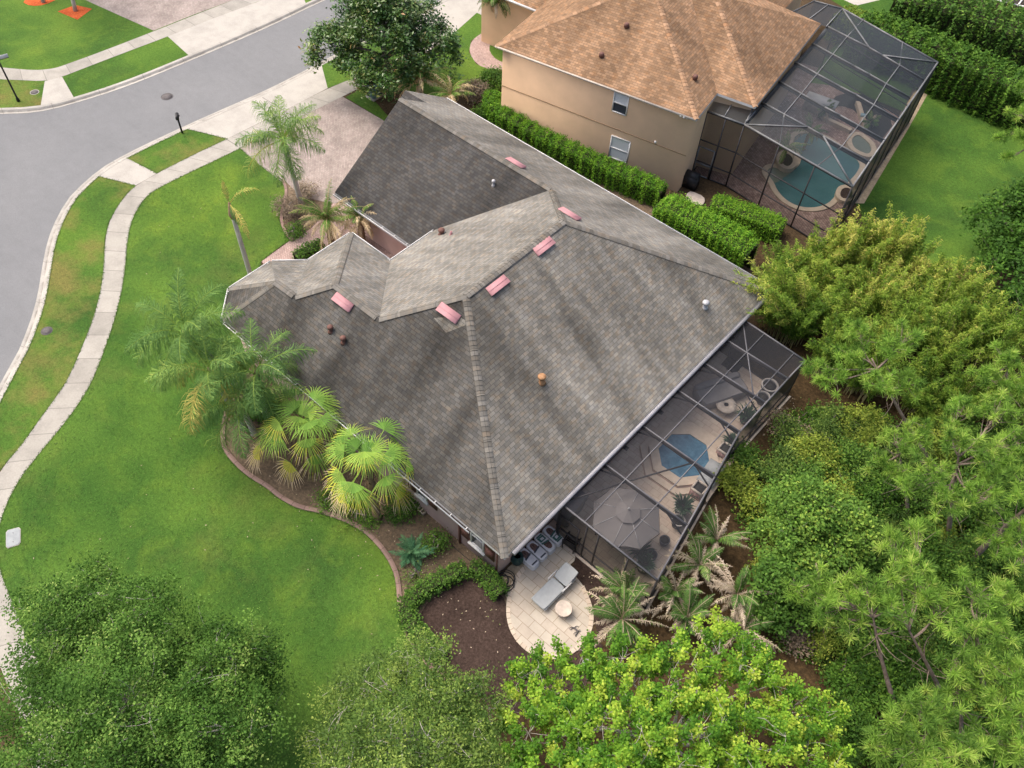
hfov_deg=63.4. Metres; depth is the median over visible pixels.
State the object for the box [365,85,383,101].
transformer box
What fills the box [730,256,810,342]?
bamboo clump
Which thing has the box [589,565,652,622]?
date palm
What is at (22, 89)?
verge
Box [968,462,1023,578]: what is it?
pine tree
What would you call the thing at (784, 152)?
date palm
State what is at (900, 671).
undergrowth shrub
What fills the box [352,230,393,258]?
entry court
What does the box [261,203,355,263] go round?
garden path
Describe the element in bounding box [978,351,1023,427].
bamboo clump
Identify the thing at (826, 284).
bamboo clump
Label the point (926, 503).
undergrowth shrub
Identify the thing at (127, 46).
sidewalk
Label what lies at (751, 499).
undergrowth shrub
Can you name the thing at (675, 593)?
date palm
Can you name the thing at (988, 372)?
pine tree
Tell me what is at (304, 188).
shrub
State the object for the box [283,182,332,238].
palm bed
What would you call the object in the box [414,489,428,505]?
window
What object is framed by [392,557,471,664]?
hedge
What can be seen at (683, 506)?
potted plant
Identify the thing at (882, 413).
undergrowth shrub
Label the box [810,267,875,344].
bamboo clump
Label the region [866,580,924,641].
undergrowth shrub
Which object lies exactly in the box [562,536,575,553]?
patio chair
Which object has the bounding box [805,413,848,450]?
undergrowth shrub
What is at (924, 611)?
undergrowth shrub
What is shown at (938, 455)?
undergrowth shrub
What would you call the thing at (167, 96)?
manhole cover
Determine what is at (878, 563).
undergrowth shrub
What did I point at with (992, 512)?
undergrowth shrub
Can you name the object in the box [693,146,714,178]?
screen door
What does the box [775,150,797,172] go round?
planter
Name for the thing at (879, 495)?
undergrowth shrub
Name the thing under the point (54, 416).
sidewalk
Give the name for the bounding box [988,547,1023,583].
undergrowth shrub
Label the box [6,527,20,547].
utility lid
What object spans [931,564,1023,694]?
pine tree
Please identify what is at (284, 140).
queen palm
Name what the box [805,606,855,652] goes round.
undergrowth shrub
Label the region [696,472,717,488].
stone block
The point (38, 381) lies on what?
verge
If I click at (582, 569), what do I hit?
dark mulch
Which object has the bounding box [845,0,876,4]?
pale patio
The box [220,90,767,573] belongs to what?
house
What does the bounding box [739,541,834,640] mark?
broadleaf tree
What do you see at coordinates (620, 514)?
patio umbrella
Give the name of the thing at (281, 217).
bed edging
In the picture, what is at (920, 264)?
bamboo clump
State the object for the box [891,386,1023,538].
pine tree
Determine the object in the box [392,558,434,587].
shrub
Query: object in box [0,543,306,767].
oak tree
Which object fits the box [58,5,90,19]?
red mulch square
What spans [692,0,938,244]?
screen enclosure
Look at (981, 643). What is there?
undergrowth shrub
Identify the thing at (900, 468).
pine tree
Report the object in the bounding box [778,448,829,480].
undergrowth shrub
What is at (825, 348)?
bamboo clump
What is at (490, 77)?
shrub
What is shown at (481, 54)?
neighbour walk
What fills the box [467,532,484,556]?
window
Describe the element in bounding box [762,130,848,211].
swimming pool
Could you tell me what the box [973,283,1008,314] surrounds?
undergrowth shrub
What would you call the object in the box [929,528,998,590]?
undergrowth shrub
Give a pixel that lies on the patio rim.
(514, 634)
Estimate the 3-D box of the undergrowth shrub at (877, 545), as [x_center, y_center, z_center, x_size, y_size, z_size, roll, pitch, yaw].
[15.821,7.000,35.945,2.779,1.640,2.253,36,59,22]
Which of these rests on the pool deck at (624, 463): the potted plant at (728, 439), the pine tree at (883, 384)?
the potted plant at (728, 439)
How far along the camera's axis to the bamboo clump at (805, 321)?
42.14 m
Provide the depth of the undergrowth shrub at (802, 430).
39.78 m
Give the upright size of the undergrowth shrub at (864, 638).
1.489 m
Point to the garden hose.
(508, 578)
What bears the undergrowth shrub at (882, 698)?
on the woodland floor
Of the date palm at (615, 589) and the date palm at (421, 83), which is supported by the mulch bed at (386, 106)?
the date palm at (421, 83)
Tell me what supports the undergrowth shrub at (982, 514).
on the woodland floor
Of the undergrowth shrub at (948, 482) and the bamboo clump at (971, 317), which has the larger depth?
the bamboo clump at (971, 317)
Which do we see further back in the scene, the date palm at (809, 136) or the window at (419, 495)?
the date palm at (809, 136)
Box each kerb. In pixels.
[0,0,324,113]
[0,0,446,400]
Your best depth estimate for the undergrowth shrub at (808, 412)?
40.41 m
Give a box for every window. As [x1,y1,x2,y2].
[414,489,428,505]
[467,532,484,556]
[608,135,630,163]
[611,92,629,115]
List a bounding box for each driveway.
[86,0,231,30]
[240,97,383,202]
[400,0,481,52]
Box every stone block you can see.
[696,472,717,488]
[704,458,724,473]
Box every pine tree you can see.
[780,561,849,638]
[800,316,935,464]
[802,553,920,705]
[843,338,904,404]
[859,415,936,519]
[859,682,996,767]
[870,513,971,702]
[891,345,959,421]
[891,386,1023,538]
[916,663,1005,763]
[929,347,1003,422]
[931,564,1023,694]
[964,336,1023,426]
[965,652,1023,767]
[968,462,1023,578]
[991,75,1023,163]
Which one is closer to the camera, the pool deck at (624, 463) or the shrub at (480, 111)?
the pool deck at (624, 463)
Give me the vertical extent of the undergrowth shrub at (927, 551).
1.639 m
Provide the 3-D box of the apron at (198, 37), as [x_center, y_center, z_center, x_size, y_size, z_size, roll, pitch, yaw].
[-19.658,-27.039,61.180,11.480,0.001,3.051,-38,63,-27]
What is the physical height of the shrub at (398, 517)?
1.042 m
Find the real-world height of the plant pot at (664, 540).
0.340 m
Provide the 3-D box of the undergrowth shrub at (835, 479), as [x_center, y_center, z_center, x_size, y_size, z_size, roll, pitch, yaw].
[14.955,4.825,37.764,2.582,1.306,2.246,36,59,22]
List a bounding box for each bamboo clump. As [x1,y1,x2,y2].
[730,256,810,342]
[754,238,822,288]
[777,287,834,348]
[793,220,861,287]
[803,257,860,324]
[803,313,881,384]
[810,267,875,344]
[826,205,889,287]
[834,216,900,291]
[843,255,928,328]
[867,284,943,360]
[870,201,929,289]
[882,224,956,295]
[905,265,975,346]
[913,296,999,380]
[919,251,1003,311]
[947,273,1023,353]
[966,298,1023,374]
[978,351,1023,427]
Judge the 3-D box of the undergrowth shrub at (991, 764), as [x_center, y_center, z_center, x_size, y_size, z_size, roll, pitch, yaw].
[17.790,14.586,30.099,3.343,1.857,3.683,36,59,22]
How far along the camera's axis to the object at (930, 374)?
39.75 m
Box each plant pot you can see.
[648,550,657,559]
[659,535,669,546]
[671,513,685,528]
[756,391,770,405]
[761,378,778,394]
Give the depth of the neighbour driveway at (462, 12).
62.86 m
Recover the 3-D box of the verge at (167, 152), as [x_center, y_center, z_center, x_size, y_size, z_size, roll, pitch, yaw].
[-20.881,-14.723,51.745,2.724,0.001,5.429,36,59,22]
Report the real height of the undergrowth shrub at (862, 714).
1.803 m
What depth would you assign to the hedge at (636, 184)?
51.00 m
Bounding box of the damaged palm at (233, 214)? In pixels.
[221,181,259,274]
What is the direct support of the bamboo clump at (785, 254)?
on the woodland floor
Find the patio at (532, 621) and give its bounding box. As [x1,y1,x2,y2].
[506,545,588,654]
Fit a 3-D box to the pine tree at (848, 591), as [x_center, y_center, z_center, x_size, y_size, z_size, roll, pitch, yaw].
[13.064,9.714,31.356,4.268,5.508,4.887,-2,53,-4]
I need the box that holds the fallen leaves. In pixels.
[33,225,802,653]
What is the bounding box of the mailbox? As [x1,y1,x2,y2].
[175,112,182,132]
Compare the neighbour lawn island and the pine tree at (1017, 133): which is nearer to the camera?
the pine tree at (1017, 133)
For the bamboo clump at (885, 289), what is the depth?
42.60 m
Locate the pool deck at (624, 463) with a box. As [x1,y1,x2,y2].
[548,351,786,608]
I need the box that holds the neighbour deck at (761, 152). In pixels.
[694,126,843,242]
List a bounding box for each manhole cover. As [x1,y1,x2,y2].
[30,89,38,94]
[41,327,52,334]
[161,93,172,99]
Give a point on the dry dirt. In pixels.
(514, 569)
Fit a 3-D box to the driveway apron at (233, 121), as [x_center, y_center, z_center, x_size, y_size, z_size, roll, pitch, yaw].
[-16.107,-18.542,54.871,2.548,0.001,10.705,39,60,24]
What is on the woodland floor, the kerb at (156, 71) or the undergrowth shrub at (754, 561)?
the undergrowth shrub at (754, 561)
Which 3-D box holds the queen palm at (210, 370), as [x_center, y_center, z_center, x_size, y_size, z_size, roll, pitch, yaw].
[-12.976,0.353,36.402,4.764,6.764,5.032,36,59,22]
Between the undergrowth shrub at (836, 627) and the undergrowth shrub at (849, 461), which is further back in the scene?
the undergrowth shrub at (849, 461)
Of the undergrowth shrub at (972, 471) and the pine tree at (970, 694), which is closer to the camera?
the pine tree at (970, 694)
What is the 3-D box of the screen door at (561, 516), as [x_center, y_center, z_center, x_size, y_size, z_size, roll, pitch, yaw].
[2.393,6.389,35.339,1.020,2.055,0.070,36,59,22]
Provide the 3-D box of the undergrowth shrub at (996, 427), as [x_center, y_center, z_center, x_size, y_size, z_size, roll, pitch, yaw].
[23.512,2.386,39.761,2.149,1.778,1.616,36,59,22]
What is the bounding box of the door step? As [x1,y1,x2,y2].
[686,192,704,205]
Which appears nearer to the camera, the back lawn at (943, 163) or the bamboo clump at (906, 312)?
the bamboo clump at (906, 312)
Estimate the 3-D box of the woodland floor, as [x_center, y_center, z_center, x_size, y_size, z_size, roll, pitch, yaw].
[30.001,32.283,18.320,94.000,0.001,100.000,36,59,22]
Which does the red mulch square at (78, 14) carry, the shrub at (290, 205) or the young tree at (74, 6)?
the young tree at (74, 6)
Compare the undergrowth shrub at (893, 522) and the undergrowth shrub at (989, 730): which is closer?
the undergrowth shrub at (989, 730)
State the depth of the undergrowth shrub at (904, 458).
38.49 m
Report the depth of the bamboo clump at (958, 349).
40.75 m
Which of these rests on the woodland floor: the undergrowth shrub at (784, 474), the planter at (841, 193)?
the undergrowth shrub at (784, 474)
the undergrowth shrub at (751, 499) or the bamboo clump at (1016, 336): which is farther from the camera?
the bamboo clump at (1016, 336)
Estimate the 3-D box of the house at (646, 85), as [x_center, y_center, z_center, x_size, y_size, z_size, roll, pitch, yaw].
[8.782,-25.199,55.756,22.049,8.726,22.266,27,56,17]
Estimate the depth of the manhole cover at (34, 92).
54.69 m
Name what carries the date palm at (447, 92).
on the mulch bed at (386, 106)
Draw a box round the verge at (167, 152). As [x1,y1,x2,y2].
[128,129,225,172]
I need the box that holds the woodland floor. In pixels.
[493,234,1023,767]
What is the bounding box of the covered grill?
[553,490,588,521]
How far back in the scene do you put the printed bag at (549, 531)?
36.11 m
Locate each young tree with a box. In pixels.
[71,0,77,11]
[280,617,518,767]
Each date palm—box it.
[288,178,364,250]
[336,196,376,240]
[385,43,451,97]
[428,72,479,102]
[477,0,510,17]
[580,577,669,656]
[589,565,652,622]
[651,561,704,630]
[656,581,714,647]
[657,529,732,596]
[682,504,751,564]
[706,556,775,629]
[706,592,780,654]
[767,131,808,163]
[789,128,817,150]
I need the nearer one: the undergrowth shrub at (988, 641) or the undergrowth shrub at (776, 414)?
the undergrowth shrub at (988, 641)
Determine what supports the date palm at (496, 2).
on the neighbour walk
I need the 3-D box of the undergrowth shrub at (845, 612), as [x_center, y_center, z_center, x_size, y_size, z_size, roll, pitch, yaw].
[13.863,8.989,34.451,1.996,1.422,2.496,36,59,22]
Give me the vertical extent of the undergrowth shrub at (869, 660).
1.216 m
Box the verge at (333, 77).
[322,40,401,87]
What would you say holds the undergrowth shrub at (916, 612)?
on the woodland floor
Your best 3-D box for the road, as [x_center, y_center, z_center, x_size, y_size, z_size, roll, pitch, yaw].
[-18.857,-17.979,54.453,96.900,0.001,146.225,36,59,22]
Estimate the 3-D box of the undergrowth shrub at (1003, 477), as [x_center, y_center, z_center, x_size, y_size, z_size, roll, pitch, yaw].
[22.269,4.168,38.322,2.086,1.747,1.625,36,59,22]
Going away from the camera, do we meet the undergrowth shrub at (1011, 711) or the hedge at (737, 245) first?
the undergrowth shrub at (1011, 711)
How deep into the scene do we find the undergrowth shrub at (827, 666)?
33.12 m
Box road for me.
[0,0,439,382]
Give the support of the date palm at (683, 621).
on the woodland floor
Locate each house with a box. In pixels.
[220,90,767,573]
[481,0,820,191]
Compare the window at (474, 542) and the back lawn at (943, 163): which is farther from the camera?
the back lawn at (943, 163)
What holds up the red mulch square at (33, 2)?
on the lawn at (45, 36)
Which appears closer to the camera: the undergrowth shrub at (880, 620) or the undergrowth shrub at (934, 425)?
the undergrowth shrub at (880, 620)
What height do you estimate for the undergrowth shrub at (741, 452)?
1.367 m
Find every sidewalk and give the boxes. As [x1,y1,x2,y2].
[0,0,259,80]
[0,78,370,767]
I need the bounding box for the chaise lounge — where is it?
[531,562,577,610]
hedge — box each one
[290,238,326,258]
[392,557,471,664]
[467,556,509,601]
[481,88,503,122]
[490,106,668,207]
[652,191,760,268]
[706,192,787,244]
[844,4,887,23]
[860,8,1023,132]
[886,0,1023,74]
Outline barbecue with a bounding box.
[682,169,700,190]
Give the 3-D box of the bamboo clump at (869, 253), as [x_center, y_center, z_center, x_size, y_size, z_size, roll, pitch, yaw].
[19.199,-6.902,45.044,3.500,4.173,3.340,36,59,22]
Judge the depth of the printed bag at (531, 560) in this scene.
35.38 m
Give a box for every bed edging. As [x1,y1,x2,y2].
[220,410,468,690]
[280,179,293,240]
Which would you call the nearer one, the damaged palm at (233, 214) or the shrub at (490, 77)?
the damaged palm at (233, 214)
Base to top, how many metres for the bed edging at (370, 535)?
0.115 m
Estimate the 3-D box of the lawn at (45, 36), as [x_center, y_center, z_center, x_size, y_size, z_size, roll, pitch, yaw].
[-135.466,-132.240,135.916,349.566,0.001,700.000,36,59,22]
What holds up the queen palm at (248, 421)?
on the planting bed at (302, 490)
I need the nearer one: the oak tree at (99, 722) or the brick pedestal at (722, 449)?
the oak tree at (99, 722)
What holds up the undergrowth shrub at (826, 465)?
on the woodland floor
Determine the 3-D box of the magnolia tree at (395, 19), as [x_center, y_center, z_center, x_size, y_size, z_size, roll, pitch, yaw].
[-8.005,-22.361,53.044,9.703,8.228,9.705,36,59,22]
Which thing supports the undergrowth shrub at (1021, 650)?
on the woodland floor
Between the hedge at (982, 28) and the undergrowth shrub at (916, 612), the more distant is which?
the hedge at (982, 28)
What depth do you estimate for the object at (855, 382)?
40.34 m
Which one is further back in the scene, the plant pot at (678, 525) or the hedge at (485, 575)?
the plant pot at (678, 525)
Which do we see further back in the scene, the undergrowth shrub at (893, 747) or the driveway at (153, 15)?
the driveway at (153, 15)
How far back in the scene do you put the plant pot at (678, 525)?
36.68 m
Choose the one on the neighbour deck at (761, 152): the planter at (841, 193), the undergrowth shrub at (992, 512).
the planter at (841, 193)
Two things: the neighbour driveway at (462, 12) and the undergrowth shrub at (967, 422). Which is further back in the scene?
the neighbour driveway at (462, 12)
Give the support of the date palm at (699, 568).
on the woodland floor
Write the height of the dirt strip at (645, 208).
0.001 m
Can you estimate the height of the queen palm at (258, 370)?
6.460 m
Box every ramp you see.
[41,77,72,104]
[100,158,155,184]
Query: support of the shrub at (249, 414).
on the planting bed at (302, 490)
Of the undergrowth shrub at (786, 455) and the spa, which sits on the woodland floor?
the undergrowth shrub at (786, 455)
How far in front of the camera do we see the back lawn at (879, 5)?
65.70 m
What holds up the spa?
on the pool deck at (624, 463)
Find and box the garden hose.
[496,569,515,591]
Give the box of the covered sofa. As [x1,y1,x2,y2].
[692,372,747,408]
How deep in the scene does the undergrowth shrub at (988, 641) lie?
32.53 m
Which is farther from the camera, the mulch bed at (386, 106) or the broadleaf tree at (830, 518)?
the mulch bed at (386, 106)
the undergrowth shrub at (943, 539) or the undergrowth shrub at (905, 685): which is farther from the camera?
the undergrowth shrub at (943, 539)
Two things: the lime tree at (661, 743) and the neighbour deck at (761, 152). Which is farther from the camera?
the neighbour deck at (761, 152)
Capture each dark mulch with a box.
[419,580,601,712]
[573,557,625,638]
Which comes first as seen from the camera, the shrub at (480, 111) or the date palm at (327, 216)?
the date palm at (327, 216)
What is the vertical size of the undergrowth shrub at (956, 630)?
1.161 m
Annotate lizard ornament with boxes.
[570,626,580,635]
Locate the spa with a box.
[639,422,735,504]
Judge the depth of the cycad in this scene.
35.31 m
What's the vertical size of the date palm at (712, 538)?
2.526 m
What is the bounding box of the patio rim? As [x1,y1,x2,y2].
[506,565,593,658]
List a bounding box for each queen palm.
[124,267,244,392]
[144,313,270,436]
[191,354,288,458]
[194,318,317,428]
[235,95,324,206]
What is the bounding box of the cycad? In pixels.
[388,532,436,570]
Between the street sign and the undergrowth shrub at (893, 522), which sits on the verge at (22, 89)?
the street sign
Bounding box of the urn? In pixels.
[510,551,523,565]
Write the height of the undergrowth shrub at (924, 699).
1.790 m
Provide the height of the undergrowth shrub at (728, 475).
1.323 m
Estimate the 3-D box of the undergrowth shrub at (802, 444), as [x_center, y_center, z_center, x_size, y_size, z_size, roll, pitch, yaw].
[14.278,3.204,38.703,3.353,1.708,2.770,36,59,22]
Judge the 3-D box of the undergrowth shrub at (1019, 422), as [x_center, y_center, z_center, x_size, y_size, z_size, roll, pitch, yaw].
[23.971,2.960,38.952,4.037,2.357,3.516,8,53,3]
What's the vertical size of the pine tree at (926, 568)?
5.720 m
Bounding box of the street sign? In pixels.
[0,54,19,101]
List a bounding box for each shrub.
[237,390,282,424]
[270,192,302,220]
[279,220,309,243]
[287,176,321,199]
[308,476,350,518]
[328,489,383,538]
[378,486,424,528]
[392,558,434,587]
[415,525,453,562]
[460,75,498,106]
[469,102,491,120]
[476,64,501,90]
[713,457,765,502]
[727,440,764,477]
[733,482,782,523]
[741,509,775,547]
[744,556,777,581]
[750,436,808,485]
[763,406,799,436]
[764,459,801,489]
[766,408,808,444]
[774,610,819,663]
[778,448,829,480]
[781,416,814,442]
[782,398,828,428]
[783,427,845,474]
[800,621,853,667]
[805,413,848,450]
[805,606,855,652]
[807,394,847,439]
[810,444,849,481]
[814,646,866,689]
[815,642,894,719]
[815,702,882,767]
[820,470,862,500]
[828,430,885,503]
[829,693,881,747]
[830,562,888,619]
[832,439,879,471]
[832,584,866,625]
[833,402,895,454]
[833,615,905,675]
[836,418,886,454]
[839,619,902,678]
[841,488,879,530]
[850,524,902,564]
[852,513,903,576]
[855,405,896,434]
[856,685,930,755]
[858,469,924,526]
[862,634,944,698]
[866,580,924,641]
[868,421,936,478]
[868,727,911,766]
[869,646,922,698]
[869,732,944,767]
[870,503,922,544]
[884,551,935,594]
[888,515,948,580]
[889,615,943,668]
[894,475,970,538]
[894,587,927,637]
[899,689,965,762]
[900,402,970,462]
[906,577,974,642]
[911,627,986,698]
[913,413,951,442]
[914,457,959,493]
[922,505,965,542]
[923,531,981,563]
[923,654,981,709]
[924,601,982,644]
[929,473,970,504]
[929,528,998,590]
[933,441,963,469]
[936,555,989,598]
[937,418,1009,485]
[942,685,1023,767]
[944,416,991,437]
[945,470,1013,537]
[952,577,1023,646]
[954,742,1018,767]
[959,634,1023,701]
[964,518,1023,592]
[964,634,1004,661]
[967,679,1016,740]
[969,464,1015,490]
[970,496,1013,529]
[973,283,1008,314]
[983,417,1023,477]
[983,420,1019,440]
[987,463,1023,517]
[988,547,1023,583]
[992,573,1023,634]
[998,630,1023,673]
[1004,688,1023,749]
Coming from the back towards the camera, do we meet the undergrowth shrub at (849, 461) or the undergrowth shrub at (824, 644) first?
the undergrowth shrub at (849, 461)
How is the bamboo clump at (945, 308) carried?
on the woodland floor
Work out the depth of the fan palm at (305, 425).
35.52 m
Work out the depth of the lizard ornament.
33.85 m
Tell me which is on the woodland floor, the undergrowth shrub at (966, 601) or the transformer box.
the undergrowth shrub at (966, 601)
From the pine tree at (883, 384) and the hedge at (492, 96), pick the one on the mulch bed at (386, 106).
the hedge at (492, 96)
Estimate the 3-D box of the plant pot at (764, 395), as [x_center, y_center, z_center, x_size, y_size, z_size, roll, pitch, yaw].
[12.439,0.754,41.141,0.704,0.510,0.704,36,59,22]
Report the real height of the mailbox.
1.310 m
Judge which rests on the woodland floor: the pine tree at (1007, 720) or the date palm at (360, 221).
the pine tree at (1007, 720)
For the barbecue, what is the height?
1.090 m
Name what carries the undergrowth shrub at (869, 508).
on the woodland floor
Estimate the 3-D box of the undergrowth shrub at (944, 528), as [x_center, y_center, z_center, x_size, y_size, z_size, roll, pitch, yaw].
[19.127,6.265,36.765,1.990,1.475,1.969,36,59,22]
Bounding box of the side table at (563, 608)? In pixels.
[555,600,571,617]
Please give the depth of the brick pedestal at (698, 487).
37.60 m
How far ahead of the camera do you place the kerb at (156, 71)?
56.84 m
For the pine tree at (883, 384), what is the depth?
36.82 m
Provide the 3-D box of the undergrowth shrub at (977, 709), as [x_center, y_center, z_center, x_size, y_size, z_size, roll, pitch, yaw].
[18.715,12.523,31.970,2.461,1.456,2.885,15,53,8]
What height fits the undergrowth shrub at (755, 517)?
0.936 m
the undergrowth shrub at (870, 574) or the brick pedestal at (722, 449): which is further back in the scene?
the brick pedestal at (722, 449)
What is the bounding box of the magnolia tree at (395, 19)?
[298,0,470,102]
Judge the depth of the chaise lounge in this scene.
34.61 m
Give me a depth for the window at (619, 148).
51.00 m
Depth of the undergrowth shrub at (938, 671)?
32.48 m
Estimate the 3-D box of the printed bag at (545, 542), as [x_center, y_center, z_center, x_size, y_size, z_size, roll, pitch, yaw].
[1.429,6.872,35.939,1.005,0.126,0.489,36,59,22]
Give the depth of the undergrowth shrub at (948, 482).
37.64 m
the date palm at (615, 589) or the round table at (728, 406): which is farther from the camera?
the round table at (728, 406)
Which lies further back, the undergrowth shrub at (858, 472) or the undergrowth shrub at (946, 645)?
the undergrowth shrub at (858, 472)
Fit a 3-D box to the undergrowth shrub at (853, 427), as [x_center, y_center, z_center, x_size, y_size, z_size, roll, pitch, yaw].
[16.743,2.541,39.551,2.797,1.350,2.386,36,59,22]
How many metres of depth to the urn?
35.24 m
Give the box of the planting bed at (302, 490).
[225,364,506,665]
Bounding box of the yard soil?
[0,0,1018,767]
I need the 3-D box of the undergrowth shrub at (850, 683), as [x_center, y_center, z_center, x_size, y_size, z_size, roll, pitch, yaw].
[13.440,11.679,32.250,2.960,1.641,2.735,14,53,8]
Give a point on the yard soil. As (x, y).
(708, 190)
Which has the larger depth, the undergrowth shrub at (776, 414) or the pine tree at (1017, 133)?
the pine tree at (1017, 133)
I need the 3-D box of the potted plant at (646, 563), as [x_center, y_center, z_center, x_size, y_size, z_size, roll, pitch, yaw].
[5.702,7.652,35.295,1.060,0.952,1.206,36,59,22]
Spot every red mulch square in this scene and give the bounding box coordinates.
[24,0,54,5]
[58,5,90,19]
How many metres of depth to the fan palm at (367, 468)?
33.82 m
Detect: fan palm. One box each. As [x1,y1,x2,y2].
[245,385,355,487]
[322,417,417,522]
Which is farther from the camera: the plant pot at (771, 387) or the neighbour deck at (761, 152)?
the neighbour deck at (761, 152)
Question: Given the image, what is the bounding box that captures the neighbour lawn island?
[489,45,502,61]
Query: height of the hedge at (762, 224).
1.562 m
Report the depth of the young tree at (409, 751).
26.95 m
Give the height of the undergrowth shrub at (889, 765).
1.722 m
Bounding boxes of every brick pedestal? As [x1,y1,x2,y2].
[688,479,707,501]
[716,440,730,457]
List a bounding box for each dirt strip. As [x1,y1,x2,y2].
[571,169,754,273]
[855,90,928,202]
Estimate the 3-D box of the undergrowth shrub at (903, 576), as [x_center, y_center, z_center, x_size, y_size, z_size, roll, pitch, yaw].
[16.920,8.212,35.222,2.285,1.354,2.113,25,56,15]
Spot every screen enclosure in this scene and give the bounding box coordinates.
[555,321,804,612]
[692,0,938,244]
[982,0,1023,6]
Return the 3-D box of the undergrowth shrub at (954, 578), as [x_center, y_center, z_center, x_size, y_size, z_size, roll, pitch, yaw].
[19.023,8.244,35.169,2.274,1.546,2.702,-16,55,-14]
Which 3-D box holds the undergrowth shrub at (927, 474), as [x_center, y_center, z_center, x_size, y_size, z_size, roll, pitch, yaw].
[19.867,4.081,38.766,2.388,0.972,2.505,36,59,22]
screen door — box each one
[557,514,579,551]
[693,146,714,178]
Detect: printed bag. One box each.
[520,548,538,567]
[523,561,538,570]
[526,540,547,559]
[534,533,555,551]
[542,525,563,544]
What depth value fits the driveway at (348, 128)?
52.37 m
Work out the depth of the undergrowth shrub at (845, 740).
30.87 m
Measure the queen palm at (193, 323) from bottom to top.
7.327 m
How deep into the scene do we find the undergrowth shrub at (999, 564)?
35.37 m
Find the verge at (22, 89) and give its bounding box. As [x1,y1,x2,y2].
[0,80,44,107]
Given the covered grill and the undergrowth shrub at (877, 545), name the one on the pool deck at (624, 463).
the covered grill
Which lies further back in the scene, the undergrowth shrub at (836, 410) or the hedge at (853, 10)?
the hedge at (853, 10)
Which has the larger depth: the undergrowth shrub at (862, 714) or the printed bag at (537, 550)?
the printed bag at (537, 550)
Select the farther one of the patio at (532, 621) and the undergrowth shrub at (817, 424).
the undergrowth shrub at (817, 424)
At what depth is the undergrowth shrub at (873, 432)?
39.56 m
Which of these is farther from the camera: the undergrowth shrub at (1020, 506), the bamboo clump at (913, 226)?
the bamboo clump at (913, 226)
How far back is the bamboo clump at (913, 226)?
43.97 m
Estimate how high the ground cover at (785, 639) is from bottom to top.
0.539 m
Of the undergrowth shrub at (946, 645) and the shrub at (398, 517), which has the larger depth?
the shrub at (398, 517)
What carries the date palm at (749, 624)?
on the woodland floor
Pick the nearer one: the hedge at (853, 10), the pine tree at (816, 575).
the pine tree at (816, 575)
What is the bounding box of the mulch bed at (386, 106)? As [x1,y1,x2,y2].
[375,80,501,114]
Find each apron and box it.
[168,0,304,54]
[188,66,326,138]
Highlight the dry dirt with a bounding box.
[502,563,524,597]
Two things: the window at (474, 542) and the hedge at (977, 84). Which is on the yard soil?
the hedge at (977, 84)
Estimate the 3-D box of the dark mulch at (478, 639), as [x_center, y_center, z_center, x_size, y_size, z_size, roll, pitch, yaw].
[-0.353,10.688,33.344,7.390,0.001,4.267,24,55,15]
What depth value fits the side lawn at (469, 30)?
58.04 m
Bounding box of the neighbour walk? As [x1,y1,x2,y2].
[470,34,501,68]
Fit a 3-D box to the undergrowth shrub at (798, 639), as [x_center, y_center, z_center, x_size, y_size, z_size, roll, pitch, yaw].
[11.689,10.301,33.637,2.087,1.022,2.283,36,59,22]
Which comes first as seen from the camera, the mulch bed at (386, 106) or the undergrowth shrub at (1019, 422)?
the undergrowth shrub at (1019, 422)
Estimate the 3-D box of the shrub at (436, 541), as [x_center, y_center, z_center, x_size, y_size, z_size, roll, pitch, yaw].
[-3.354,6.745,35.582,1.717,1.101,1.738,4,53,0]
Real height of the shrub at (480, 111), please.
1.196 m
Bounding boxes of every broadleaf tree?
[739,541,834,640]
[746,466,885,590]
[956,174,1023,333]
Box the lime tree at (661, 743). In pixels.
[492,604,855,767]
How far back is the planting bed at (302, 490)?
37.50 m
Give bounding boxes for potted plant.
[629,541,655,560]
[636,550,656,571]
[671,492,697,516]
[721,432,735,444]
[735,401,762,426]
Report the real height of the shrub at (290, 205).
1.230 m
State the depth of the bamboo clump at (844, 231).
43.93 m
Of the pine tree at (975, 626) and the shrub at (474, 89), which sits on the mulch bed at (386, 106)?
the shrub at (474, 89)
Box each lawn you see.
[0,0,310,96]
[0,149,506,767]
[346,13,488,120]
[832,0,892,15]
[856,92,1023,268]
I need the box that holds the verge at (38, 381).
[0,176,134,467]
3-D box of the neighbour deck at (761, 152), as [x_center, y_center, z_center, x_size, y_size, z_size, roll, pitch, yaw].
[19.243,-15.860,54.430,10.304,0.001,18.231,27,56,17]
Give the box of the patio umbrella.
[592,487,659,549]
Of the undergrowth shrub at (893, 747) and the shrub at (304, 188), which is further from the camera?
the shrub at (304, 188)
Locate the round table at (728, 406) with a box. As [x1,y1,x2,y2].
[716,398,736,413]
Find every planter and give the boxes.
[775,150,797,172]
[834,185,850,203]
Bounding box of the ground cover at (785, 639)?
[731,405,1023,766]

